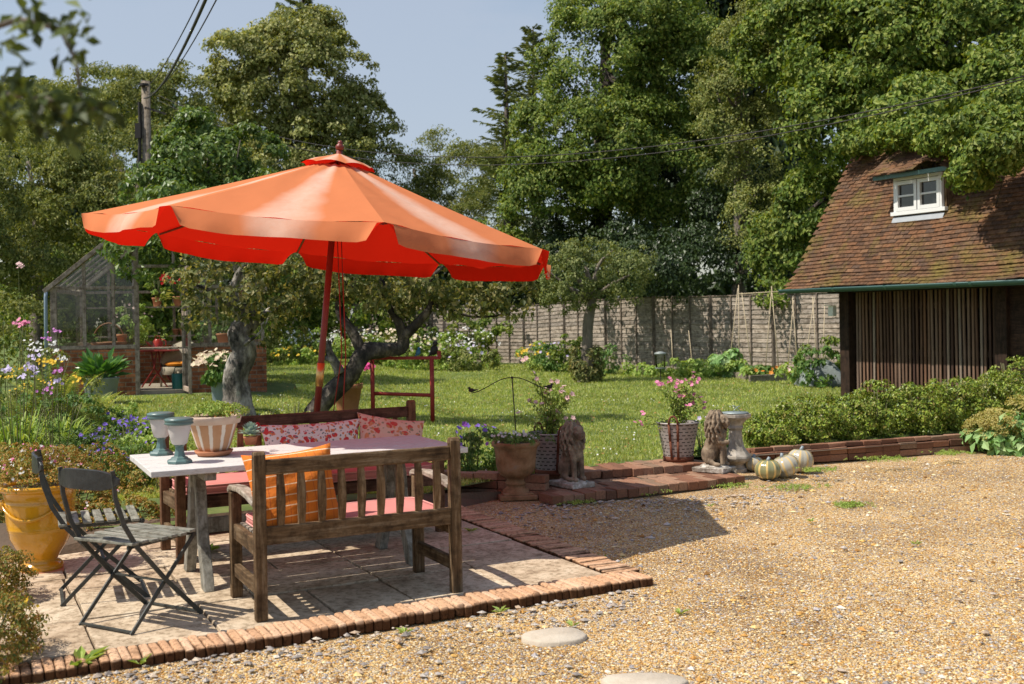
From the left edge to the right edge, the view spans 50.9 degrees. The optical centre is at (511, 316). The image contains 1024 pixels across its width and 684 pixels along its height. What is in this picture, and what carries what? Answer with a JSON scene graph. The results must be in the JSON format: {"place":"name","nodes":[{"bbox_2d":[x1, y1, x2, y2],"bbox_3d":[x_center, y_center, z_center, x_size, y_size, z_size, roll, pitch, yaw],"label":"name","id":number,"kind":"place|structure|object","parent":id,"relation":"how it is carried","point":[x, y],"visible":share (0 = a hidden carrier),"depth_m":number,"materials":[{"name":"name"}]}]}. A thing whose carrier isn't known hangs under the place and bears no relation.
{"place":"outdoors","nodes":[
{"label":"outdoors","id":0,"kind":"place"},
{"bbox_2d":[0,0,125,161],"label":"overhanging branch","id":1,"kind":"object","parent":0,"point":[55,101],"visible":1,"depth_m":1.88,"materials":[{"name":"green plant"}]},
{"bbox_2d":[0,521,601,664],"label":"patio paving","id":2,"kind":"structure","parent":0,"point":[317,578],"depth_m":6.41,"materials":[{"name":"stone"}]},
{"bbox_2d":[0,545,38,607],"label":"santolina","id":3,"kind":"object","parent":2,"relation":"on","point":[9,573],"visible":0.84,"depth_m":6.14,"materials":[{"name":"green plant"}]},
{"bbox_2d":[0,477,77,573],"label":"glazed urn","id":4,"kind":"object","parent":2,"relation":"on","point":[31,521],"visible":0.69,"depth_m":6.79,"materials":[{"name":"yellow ceramic"}]},
{"bbox_2d":[0,442,118,494],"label":"daisy clump","id":5,"kind":"object","parent":4,"relation":"in","point":[49,455],"visible":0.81,"depth_m":6.88,"materials":[{"name":"green plant"}]},
{"bbox_2d":[32,449,150,606],"bbox_3d":[-2.442,1.196,6.233,0.610,0.857,0.450,-1,0,-24],"label":"folding chair","id":6,"kind":"object","parent":2,"relation":"on","point":[60,514],"visible":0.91,"depth_m":6.13,"materials":[{"name":"paint"}]},
{"bbox_2d":[58,466,203,634],"bbox_3d":[-2.009,1.189,5.655,0.450,0.857,0.610,-1,0,30],"label":"folding chair","id":7,"kind":"object","parent":2,"relation":"on","point":[137,536],"visible":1,"depth_m":5.58,"materials":[{"name":"paint"}]},
{"bbox_2d":[130,435,467,592],"bbox_3d":[-1.344,1.224,6.840,1.945,0.739,0.891,-1,0,-27],"label":"garden table","id":8,"kind":"object","parent":2,"relation":"on","point":[199,471],"visible":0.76,"depth_m":6.64,"materials":[{"name":"white paint"}]},
{"bbox_2d":[147,411,174,455],"bbox_3d":[-2.210,0.734,6.774,0.168,0.270,0.168,-1,0,-23],"label":"table lamp","id":9,"kind":"object","parent":8,"relation":"on","point":[159,428],"visible":0.93,"depth_m":6.73,"materials":[{"name":"glass"}]},
{"bbox_2d":[164,417,193,464],"bbox_3d":[-1.967,0.729,6.362,0.168,0.270,0.168,-1,0,-23],"label":"table lamp","id":10,"kind":"object","parent":8,"relation":"on","point":[178,429],"visible":1,"depth_m":6.32,"materials":[{"name":"glass"}]},
{"bbox_2d":[194,448,232,456],"bbox_3d":[-1.855,0.845,6.695,0.236,0.032,0.236,-1,0,0],"label":"pot saucer","id":11,"kind":"object","parent":8,"relation":"on","point":[214,453],"visible":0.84,"depth_m":6.61,"materials":[{"name":"ceramic"}]},
{"bbox_2d":[184,413,241,451],"bbox_3d":[-1.857,0.720,6.695,0.344,0.217,0.344,-1,0,0],"label":"striped pot","id":12,"kind":"object","parent":11,"relation":"on","point":[211,434],"visible":0.77,"depth_m":6.59,"materials":[{"name":"ceramic"}]},
{"bbox_2d":[182,400,250,418],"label":"pot plant","id":13,"kind":"object","parent":12,"relation":"on","point":[216,408],"visible":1,"depth_m":6.62,"materials":[{"name":"green plant"}]},
{"bbox_2d":[159,400,444,564],"bbox_3d":[-1.461,1.127,7.662,1.926,0.938,0.593,-1,0,-29],"label":"garden bench","id":14,"kind":"object","parent":2,"relation":"on","point":[176,498],"visible":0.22,"depth_m":7.70,"materials":[{"name":"brown wood"}]},
{"bbox_2d":[172,462,432,494],"bbox_3d":[-1.460,1.128,7.662,1.809,0.081,0.509,-1,0,-29],"label":"seat cushion","id":15,"kind":"object","parent":14,"relation":"on","point":[222,482],"visible":0.22,"depth_m":7.45,"materials":[{"name":"pink fabric"}]},
{"bbox_2d":[255,416,360,444],"bbox_3d":[-1.449,0.940,7.841,0.894,0.400,0.172,-1,-16,-29],"label":"scatter cushion","id":16,"kind":"object","parent":15,"relation":"on","point":[306,433],"visible":0.38,"depth_m":7.79,"materials":[{"name":"fabric"}]},
{"bbox_2d":[357,412,423,438],"bbox_3d":[-0.903,0.956,8.075,0.540,0.460,0.183,10,-34,-23],"label":"scatter cushion","id":17,"kind":"object","parent":15,"relation":"on","point":[373,426],"visible":0.27,"depth_m":8.06,"materials":[{"name":"fabric"}]},
{"bbox_2d":[81,140,550,423],"bbox_3d":[-1.382,0.131,8.289,3.427,2.986,3.422,-1,0,0],"label":"parasol","id":18,"kind":"object","parent":2,"relation":"on","point":[321,212],"visible":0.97,"depth_m":7.61,"materials":[{"name":"orange fabric"}]},
{"bbox_2d":[227,437,462,621],"bbox_3d":[-0.962,1.143,6.166,1.186,0.888,0.653,-1,0,-27],"label":"garden bench","id":19,"kind":"object","parent":2,"relation":"on","point":[258,537],"visible":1,"depth_m":5.92,"materials":[{"name":"brown wood"}]},
{"bbox_2d":[246,497,432,526],"bbox_3d":[-0.962,1.132,6.166,1.050,0.056,0.480,-1,0,-27],"label":"seat cushion","id":20,"kind":"object","parent":19,"relation":"on","point":[371,507],"visible":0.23,"depth_m":6.22,"materials":[{"name":"pink fabric"}]},
{"bbox_2d":[241,443,337,525],"bbox_3d":[-1.190,0.956,5.871,0.520,0.480,0.205,-5,-14,-33],"label":"scatter cushion","id":21,"kind":"object","parent":20,"relation":"on","point":[291,512],"visible":0.48,"depth_m":5.80,"materials":[{"name":"orange fabric"}]},
{"bbox_2d":[0,0,977,327],"label":"sky","id":22,"kind":"structure","parent":0,"point":[434,57],"materials":[{"name":"blue"}]},
{"bbox_2d":[0,333,978,528],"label":"lawn","id":23,"kind":"structure","parent":0,"point":[274,388],"depth_m":17.30,"materials":[{"name":"plant"}]},
{"bbox_2d":[0,314,60,413],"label":"border shrub","id":24,"kind":"object","parent":23,"relation":"on","point":[8,338],"visible":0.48,"depth_m":14.91,"materials":[{"name":"green plant"}]},
{"bbox_2d":[1,349,63,476],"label":"phlox","id":25,"kind":"object","parent":23,"relation":"on","point":[33,368],"visible":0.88,"depth_m":10.00,"materials":[{"name":"pink plant"}]},
{"bbox_2d":[0,402,84,476],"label":"day lily","id":26,"kind":"object","parent":23,"relation":"on","point":[26,435],"visible":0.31,"depth_m":10.16,"materials":[{"name":"green plant"}]},
{"bbox_2d":[0,347,107,425],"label":"border shrub","id":27,"kind":"object","parent":23,"relation":"on","point":[94,382],"visible":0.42,"depth_m":13.80,"materials":[{"name":"green plant"}]},
{"bbox_2d":[7,367,105,426],"bbox_3d":[-5.349,1.094,12.553,1.120,1.043,0.891,-1,0,0],"label":"fern","id":28,"kind":"object","parent":23,"relation":"on","point":[70,409],"visible":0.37,"depth_m":12.42,"materials":[{"name":"green plant"}]},
{"bbox_2d":[11,392,120,450],"bbox_3d":[-4.951,1.198,11.970,1.043,0.738,0.995,-1,0,-38],"label":"border shrub","id":29,"kind":"object","parent":23,"relation":"on","point":[86,399],"visible":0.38,"depth_m":12.02,"materials":[{"name":"green plant"}]},
{"bbox_2d":[0,130,151,375],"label":"willow bush","id":30,"kind":"object","parent":23,"relation":"on","point":[33,216],"visible":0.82,"depth_m":24.72,"materials":[{"name":"green plant"}]},
{"bbox_2d":[69,391,125,436],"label":"fern","id":31,"kind":"object","parent":23,"relation":"on","point":[90,416],"visible":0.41,"depth_m":12.71,"materials":[{"name":"green plant"}]},
{"bbox_2d":[84,376,119,402],"bbox_3d":[-6.338,1.138,16.600,0.550,0.410,0.550,-1,0,0],"label":"galvanised tub","id":32,"kind":"object","parent":23,"relation":"on","point":[112,383],"visible":0.52,"depth_m":16.43,"materials":[{"name":"metal"}]},
{"bbox_2d":[72,346,132,377],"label":"hosta","id":33,"kind":"object","parent":32,"relation":"on","point":[96,364],"visible":0.94,"depth_m":16.49,"materials":[{"name":"green plant"}]},
{"bbox_2d":[0,58,226,341],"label":"hazel bush","id":34,"kind":"object","parent":23,"relation":"on","point":[113,138],"visible":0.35,"depth_m":36.51,"materials":[{"name":"green plant"}]},
{"bbox_2d":[94,424,194,460],"bbox_3d":[-3.934,1.377,11.463,1.005,0.436,1.107,-1,0,0],"label":"border shrub","id":35,"kind":"object","parent":23,"relation":"on","point":[129,437],"visible":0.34,"depth_m":11.20,"materials":[{"name":"green plant"}]},
{"bbox_2d":[134,80,166,339],"bbox_3d":[-9.997,-2.445,29.938,0.925,8.239,0.416,-1,0,0],"label":"utility pole","id":36,"kind":"object","parent":23,"relation":"on","point":[143,130],"visible":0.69,"depth_m":29.89,"materials":[{"name":"brown wood"}]},
{"bbox_2d":[42,230,266,394],"bbox_3d":[-6.396,-0.234,19.880,3.785,3.375,3.894,-1,0,-13],"label":"greenhouse","id":37,"kind":"object","parent":23,"relation":"on","point":[81,276],"visible":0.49,"depth_m":18.79,"materials":[{"name":"glass"}]},
{"bbox_2d":[115,303,155,344],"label":"pot plant","id":38,"kind":"object","parent":37,"relation":"in","point":[144,318],"visible":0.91,"depth_m":19.81,"materials":[{"name":"green plant"}]},
{"bbox_2d":[181,265,191,393],"bbox_3d":[-5.587,0.220,18.449,0.062,2.159,0.768,-1,0,-25],"label":"door","id":39,"kind":"structure","parent":37,"relation":"in","point":[188,351],"depth_m":18.41,"materials":[{"name":"grey wood"}]},
{"bbox_2d":[96,104,293,339],"bbox_3d":[-6.304,-1.521,21.137,4.304,6.495,7.807,-1,0,0],"label":"tree","id":40,"kind":"object","parent":23,"relation":"on","point":[165,175],"visible":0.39,"depth_m":23.03,"materials":[{"name":"green plant"}]},
{"bbox_2d":[211,382,222,401],"bbox_3d":[-4.278,1.123,15.900,0.380,0.480,0.380,-1,0,0],"label":"zinc bucket","id":41,"kind":"object","parent":23,"relation":"on","point":[217,392],"visible":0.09,"depth_m":15.75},
{"bbox_2d":[191,348,231,387],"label":"hydrangea","id":42,"kind":"object","parent":41,"relation":"in","point":[212,376],"visible":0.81,"depth_m":15.65,"materials":[{"name":"white plant"}]},
{"bbox_2d":[155,241,330,415],"bbox_3d":[-3.753,0.188,15.167,2.465,2.694,1.802,-1,0,0],"label":"apple tree","id":43,"kind":"object","parent":23,"relation":"on","point":[249,318],"visible":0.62,"depth_m":15.02,"materials":[{"name":"green plant"}]},
{"bbox_2d":[0,217,537,356],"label":"hedge tree","id":44,"kind":"object","parent":23,"relation":"on","point":[159,317],"visible":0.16,"depth_m":27.05,"materials":[{"name":"green plant"}]},
{"bbox_2d":[269,344,324,365],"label":"border plant","id":45,"kind":"object","parent":23,"relation":"on","point":[305,352],"visible":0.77,"depth_m":29.38,"materials":[{"name":"green plant"}]},
{"bbox_2d":[195,3,410,349],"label":"hornbeam tree","id":46,"kind":"object","parent":23,"relation":"on","point":[266,47],"visible":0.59,"depth_m":41.77,"materials":[{"name":"green plant"}]},
{"bbox_2d":[260,252,540,411],"bbox_3d":[-1.567,0.226,14.942,3.976,2.787,1.836,-1,0,0],"label":"apple tree","id":47,"kind":"object","parent":23,"relation":"on","point":[426,290],"visible":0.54,"depth_m":14.79,"materials":[{"name":"green plant"}]},
{"bbox_2d":[370,351,440,422],"bbox_3d":[-1.549,0.986,15.102,1.164,1.001,0.064,-1,0,13],"label":"red trestle","id":48,"kind":"object","parent":23,"relation":"on","point":[430,394],"visible":0.82,"depth_m":15.04,"materials":[{"name":"paint"}]},
{"bbox_2d":[384,323,493,363],"bbox_3d":[-2.386,0.876,33.540,3.689,1.360,1.489,-1,0,0],"label":"flowering bush","id":49,"kind":"object","parent":23,"relation":"on","point":[421,331],"visible":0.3,"depth_m":33.27,"materials":[{"name":"green plant"}]},
{"bbox_2d":[409,332,478,369],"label":"border plant","id":50,"kind":"object","parent":23,"relation":"on","point":[443,340],"visible":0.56,"depth_m":29.84,"materials":[{"name":"green plant"}]},
{"bbox_2d":[372,124,528,237],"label":"willow tree","id":51,"kind":"object","parent":23,"relation":"on","point":[433,177],"visible":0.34,"depth_m":43.79,"materials":[{"name":"green plant"}]},
{"bbox_2d":[430,421,498,471],"bbox_3d":[-0.366,1.286,10.280,0.856,0.574,0.675,-1,0,-23],"label":"cranesbill","id":52,"kind":"object","parent":23,"relation":"on","point":[471,454],"visible":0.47,"depth_m":10.21,"materials":[{"name":"green plant"}]},
{"bbox_2d":[441,343,499,371],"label":"border plant","id":53,"kind":"object","parent":23,"relation":"on","point":[475,366],"visible":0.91,"depth_m":29.06,"materials":[{"name":"green plant"}]},
{"bbox_2d":[444,305,518,342],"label":"flowering bush","id":54,"kind":"object","parent":23,"relation":"on","point":[498,330],"visible":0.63,"depth_m":32.79,"materials":[{"name":"green plant"}]},
{"bbox_2d":[451,51,572,305],"bbox_3d":[0.043,-3.935,38.232,4.461,10.868,4.146,-1,0,0],"label":"fir tree","id":55,"kind":"object","parent":23,"relation":"on","point":[499,79],"visible":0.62,"depth_m":37.85,"materials":[{"name":"green plant"}]},
{"bbox_2d":[467,23,587,304],"bbox_3d":[0.987,-4.670,40.185,5.306,12.305,5.024,-1,0,40],"label":"fir tree","id":56,"kind":"object","parent":23,"relation":"on","point":[532,38],"visible":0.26,"depth_m":39.75,"materials":[{"name":"green plant"}]},
{"bbox_2d":[529,342,580,371],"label":"border plant","id":57,"kind":"object","parent":23,"relation":"on","point":[549,365],"visible":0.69,"depth_m":27.82,"materials":[{"name":"green plant"}]},
{"bbox_2d":[353,292,839,368],"bbox_3d":[2.115,0.486,31.096,19.960,2.155,1.371,-1,0,44],"label":"panel fence","id":58,"kind":"object","parent":23,"relation":"on","point":[643,331],"visible":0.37,"depth_m":28.64,"materials":[{"name":"grey wood"}]},
{"bbox_2d":[751,276,791,309],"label":"climbing plant","id":59,"kind":"object","parent":58,"relation":"on","point":[766,300],"visible":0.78,"depth_m":26.04,"materials":[{"name":"green plant"}]},
{"bbox_2d":[535,236,659,382],"bbox_3d":[1.863,-0.141,23.632,2.807,3.351,1.990,-1,0,0],"label":"apple tree","id":60,"kind":"object","parent":23,"relation":"on","point":[587,368],"visible":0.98,"depth_m":23.42,"materials":[{"name":"green plant"}]},
{"bbox_2d":[493,0,750,299],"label":"lime tree","id":61,"kind":"object","parent":23,"relation":"on","point":[618,108],"visible":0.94,"depth_m":33.77,"materials":[{"name":"green plant"}]},
{"bbox_2d":[482,160,794,307],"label":"ivy bank","id":62,"kind":"structure","parent":23,"relation":"on","point":[669,275],"depth_m":31.52,"materials":[{"name":"green plant"}]},
{"bbox_2d":[702,347,750,377],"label":"border plant","id":63,"kind":"object","parent":23,"relation":"on","point":[725,356],"visible":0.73,"depth_m":24.33,"materials":[{"name":"green plant"}]},
{"bbox_2d":[683,0,797,294],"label":"birch tree","id":64,"kind":"object","parent":23,"relation":"on","point":[741,152],"visible":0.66,"depth_m":30.27,"materials":[{"name":"green plant"}]},
{"bbox_2d":[791,346,839,387],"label":"border plant","id":65,"kind":"object","parent":23,"relation":"on","point":[802,364],"visible":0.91,"depth_m":20.47,"materials":[{"name":"green plant"}]},
{"bbox_2d":[794,360,840,387],"bbox_3d":[6.042,1.111,21.000,0.960,0.561,0.800,-1,0,0],"label":"tarpaulin","id":66,"kind":"object","parent":23,"relation":"on","point":[831,368],"visible":0.51,"depth_m":20.71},
{"bbox_2d":[811,392,880,440],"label":"box bush","id":67,"kind":"object","parent":23,"relation":"on","point":[846,425],"visible":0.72,"depth_m":12.07,"materials":[{"name":"green plant"}]},
{"bbox_2d":[728,0,1023,293],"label":"lime tree","id":68,"kind":"object","parent":23,"relation":"on","point":[911,39],"visible":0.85,"depth_m":25.78,"materials":[{"name":"green plant"}]},
{"bbox_2d":[829,101,1023,206],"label":"hanging bough","id":69,"kind":"object","parent":68,"relation":"hanging from","point":[987,150],"visible":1,"depth_m":15.19,"materials":[{"name":"green plant"}]},
{"bbox_2d":[778,149,1023,409],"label":"tiled shed","id":70,"kind":"structure","parent":23,"relation":"on","point":[913,264],"depth_m":16.91,"materials":[{"name":"tile"}]},
{"bbox_2d":[890,172,947,215],"bbox_3d":[6.435,-1.937,17.042,0.080,0.605,1.042,-1,0,-30],"label":"window","id":71,"kind":"structure","parent":70,"relation":"in","point":[912,194],"depth_m":16.99,"materials":[{"name":"white paint"}]},
{"bbox_2d":[0,429,982,559],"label":"border soil","id":72,"kind":"structure","parent":0,"point":[72,545],"depth_m":7.98,"materials":[{"name":"soil"}]},
{"bbox_2d":[742,407,800,446],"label":"box bush","id":73,"kind":"object","parent":72,"relation":"on","point":[756,431],"visible":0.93,"depth_m":11.52,"materials":[{"name":"green plant"}]},
{"bbox_2d":[771,393,838,443],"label":"box bush","id":74,"kind":"object","parent":72,"relation":"on","point":[808,431],"visible":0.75,"depth_m":11.83,"materials":[{"name":"green plant"}]},
{"bbox_2d":[843,379,916,437],"bbox_3d":[4.245,1.075,12.487,0.836,0.704,0.873,-1,0,0],"label":"box bush","id":75,"kind":"object","parent":72,"relation":"on","point":[886,423],"visible":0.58,"depth_m":12.32,"materials":[{"name":"green plant"}]},
{"bbox_2d":[880,381,953,435],"bbox_3d":[4.761,1.094,12.680,0.830,0.658,0.809,-1,0,-44],"label":"box bush","id":76,"kind":"object","parent":72,"relation":"on","point":[925,419],"visible":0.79,"depth_m":12.52,"materials":[{"name":"green plant"}]},
{"bbox_2d":[915,376,988,431],"bbox_3d":[5.293,1.069,13.012,0.802,0.682,0.946,-1,0,0],"label":"box bush","id":77,"kind":"object","parent":72,"relation":"on","point":[961,412],"visible":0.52,"depth_m":12.82,"materials":[{"name":"green plant"}]},
{"bbox_2d":[954,370,1018,426],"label":"box bush","id":78,"kind":"object","parent":72,"relation":"on","point":[1003,393],"visible":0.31,"depth_m":13.20,"materials":[{"name":"green plant"}]},
{"bbox_2d":[964,368,1023,427],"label":"box bush","id":79,"kind":"object","parent":72,"relation":"on","point":[1020,390],"visible":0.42,"depth_m":12.99,"materials":[{"name":"green plant"}]},
{"bbox_2d":[0,0,1010,335],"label":"yew backdrop","id":80,"kind":"structure","parent":0,"point":[720,288],"depth_m":48.49,"materials":[{"name":"green plant"}]},
{"bbox_2d":[28,451,1023,683],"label":"gravel","id":81,"kind":"structure","parent":0,"point":[752,476],"depth_m":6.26,"materials":[{"name":"gravel"}]},
{"bbox_2d":[0,589,52,683],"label":"santolina","id":82,"kind":"object","parent":81,"relation":"on","point":[23,624],"visible":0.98,"depth_m":5.03,"materials":[{"name":"green plant"}]},
{"bbox_2d":[46,442,139,491],"bbox_3d":[-3.760,1.394,9.598,0.928,0.555,0.798,-1,0,0],"label":"spurge mound","id":83,"kind":"object","parent":81,"relation":"on","point":[112,459],"visible":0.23,"depth_m":9.57,"materials":[{"name":"brown plant"}]},
{"bbox_2d":[75,492,174,530],"bbox_3d":[-2.947,1.503,8.087,0.828,0.321,0.717,-1,0,-22],"label":"spurge mound","id":84,"kind":"object","parent":81,"relation":"on","point":[145,502],"visible":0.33,"depth_m":8.07,"materials":[{"name":"brown plant"}]},
{"bbox_2d":[0,571,652,683],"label":"brick edging strip","id":85,"kind":"object","parent":81,"relation":"on","point":[340,624],"visible":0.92,"depth_m":5.50,"materials":[{"name":"brick"}]},
{"bbox_2d":[430,469,548,498],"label":"brick wall","id":86,"kind":"structure","parent":81,"relation":"on","point":[535,483],"depth_m":9.57,"materials":[{"name":"brick"}]},
{"bbox_2d":[491,439,539,500],"bbox_3d":[0.035,1.350,9.508,0.432,0.500,0.432,-1,0,-9],"label":"terracotta urn","id":87,"kind":"object","parent":81,"relation":"on","point":[515,465],"visible":0.91,"depth_m":9.37,"materials":[{"name":"ceramic"}]},
{"bbox_2d":[478,430,555,445],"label":"daisy clump","id":88,"kind":"object","parent":87,"relation":"in","point":[523,436],"visible":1,"depth_m":9.42,"materials":[{"name":"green plant"}]},
{"bbox_2d":[59,459,1023,683],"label":"flint stones","id":89,"kind":"object","parent":81,"relation":"on","point":[405,634],"visible":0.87,"depth_m":5.58,"materials":[{"name":"stone"}]},
{"bbox_2d":[461,506,639,573],"bbox_3d":[0.082,1.593,7.717,0.245,0.078,2.632,-1,0,-27],"label":"brick side strip","id":90,"kind":"object","parent":81,"relation":"on","point":[602,564],"visible":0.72,"depth_m":7.36,"materials":[{"name":"brick"}]},
{"bbox_2d":[521,627,586,647],"bbox_3d":[0.209,1.599,5.359,0.323,0.036,0.244,-1,0,-19],"label":"flagstone","id":91,"kind":"object","parent":81,"relation":"on","point":[555,637],"visible":1,"depth_m":5.32,"materials":[{"name":"stone"}]},
{"bbox_2d":[537,471,744,505],"bbox_3d":[1.143,1.554,10.149,2.444,0.113,1.176,-1,0,-28],"label":"brick step","id":92,"kind":"object","parent":81,"relation":"on","point":[623,488],"visible":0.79,"depth_m":9.66,"materials":[{"name":"brick"}]},
{"bbox_2d":[544,480,604,491],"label":"brick block","id":93,"kind":"structure","parent":92,"relation":"on","point":[597,486],"depth_m":9.53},
{"bbox_2d":[549,420,594,489],"bbox_3d":[0.525,1.218,9.613,0.274,0.594,0.350,-1,0,-38],"label":"stone lion","id":94,"kind":"object","parent":93,"relation":"on","point":[572,440],"visible":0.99,"depth_m":9.52},
{"bbox_2d":[549,459,704,479],"bbox_3d":[1.065,1.476,10.395,1.765,0.093,0.487,-1,0,-22],"label":"brick step","id":95,"kind":"object","parent":92,"relation":"on","point":[635,468],"visible":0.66,"depth_m":10.29,"materials":[{"name":"brick"}]},
{"bbox_2d":[528,422,562,475],"bbox_3d":[0.358,1.216,9.932,0.443,0.465,0.424,-1,0,38],"label":"metal basket","id":96,"kind":"object","parent":95,"relation":"on","point":[548,455],"visible":0.48,"depth_m":9.77,"materials":[{"name":"metal"}]},
{"bbox_2d":[516,356,577,433],"bbox_3d":[0.316,0.772,9.898,0.582,0.835,0.255,-1,0,0],"label":"rose bush","id":97,"kind":"object","parent":96,"relation":"in","point":[551,419],"visible":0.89,"depth_m":9.91,"materials":[{"name":"green plant"}]},
{"bbox_2d":[656,416,698,461],"bbox_3d":[1.649,1.194,10.682,0.424,0.465,0.443,-1,0,0],"label":"metal basket","id":98,"kind":"object","parent":95,"relation":"on","point":[678,441],"visible":0.84,"depth_m":10.53,"materials":[{"name":"metal"}]},
{"bbox_2d":[633,375,706,428],"bbox_3d":[1.568,0.852,10.659,0.769,0.604,0.278,-1,0,0],"label":"mallow","id":99,"kind":"object","parent":98,"relation":"in","point":[681,408],"visible":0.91,"depth_m":10.66,"materials":[{"name":"green plant"}]},
{"bbox_2d":[692,409,735,473],"bbox_3d":[1.944,1.194,10.376,0.349,0.596,0.274,-1,0,36],"label":"stone lion","id":100,"kind":"object","parent":92,"relation":"on","point":[714,448],"visible":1,"depth_m":10.29},
{"bbox_2d":[601,672,688,683],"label":"flagstone","id":101,"kind":"object","parent":81,"relation":"on","point":[643,678],"visible":1,"depth_m":4.68,"materials":[{"name":"stone"}]},
{"bbox_2d":[723,405,751,472],"bbox_3d":[2.249,1.224,10.831,0.292,0.673,0.292,-1,0,-11],"label":"sundial","id":102,"kind":"object","parent":81,"relation":"on","point":[738,456],"visible":0.81,"depth_m":10.75,"materials":[{"name":"stone"}]},
{"bbox_2d":[746,434,977,461],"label":"brick wall","id":103,"kind":"structure","parent":81,"relation":"on","point":[909,447],"depth_m":11.65,"materials":[{"name":"brick"}]},
{"bbox_2d":[959,411,1020,455],"bbox_3d":[5.391,1.352,12.077,0.680,0.596,0.690,-1,0,-38],"label":"lady mantle","id":104,"kind":"object","parent":81,"relation":"on","point":[969,434],"visible":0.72,"depth_m":11.90,"materials":[{"name":"green plant"}]},
{"bbox_2d":[970,394,1023,456],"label":"lady mantle","id":105,"kind":"object","parent":81,"relation":"on","point":[1016,448],"visible":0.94,"depth_m":11.72,"materials":[{"name":"green plant"}]},
{"bbox_2d":[158,76,1023,157],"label":"overhead cable","id":106,"kind":"object","parent":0,"point":[673,143],"visible":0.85,"depth_m":16.62,"materials":[{"name":"black metal"}]},
{"bbox_2d":[158,79,1023,165],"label":"overhead cable","id":107,"kind":"object","parent":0,"point":[695,147],"visible":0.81,"depth_m":16.30,"materials":[{"name":"black metal"}]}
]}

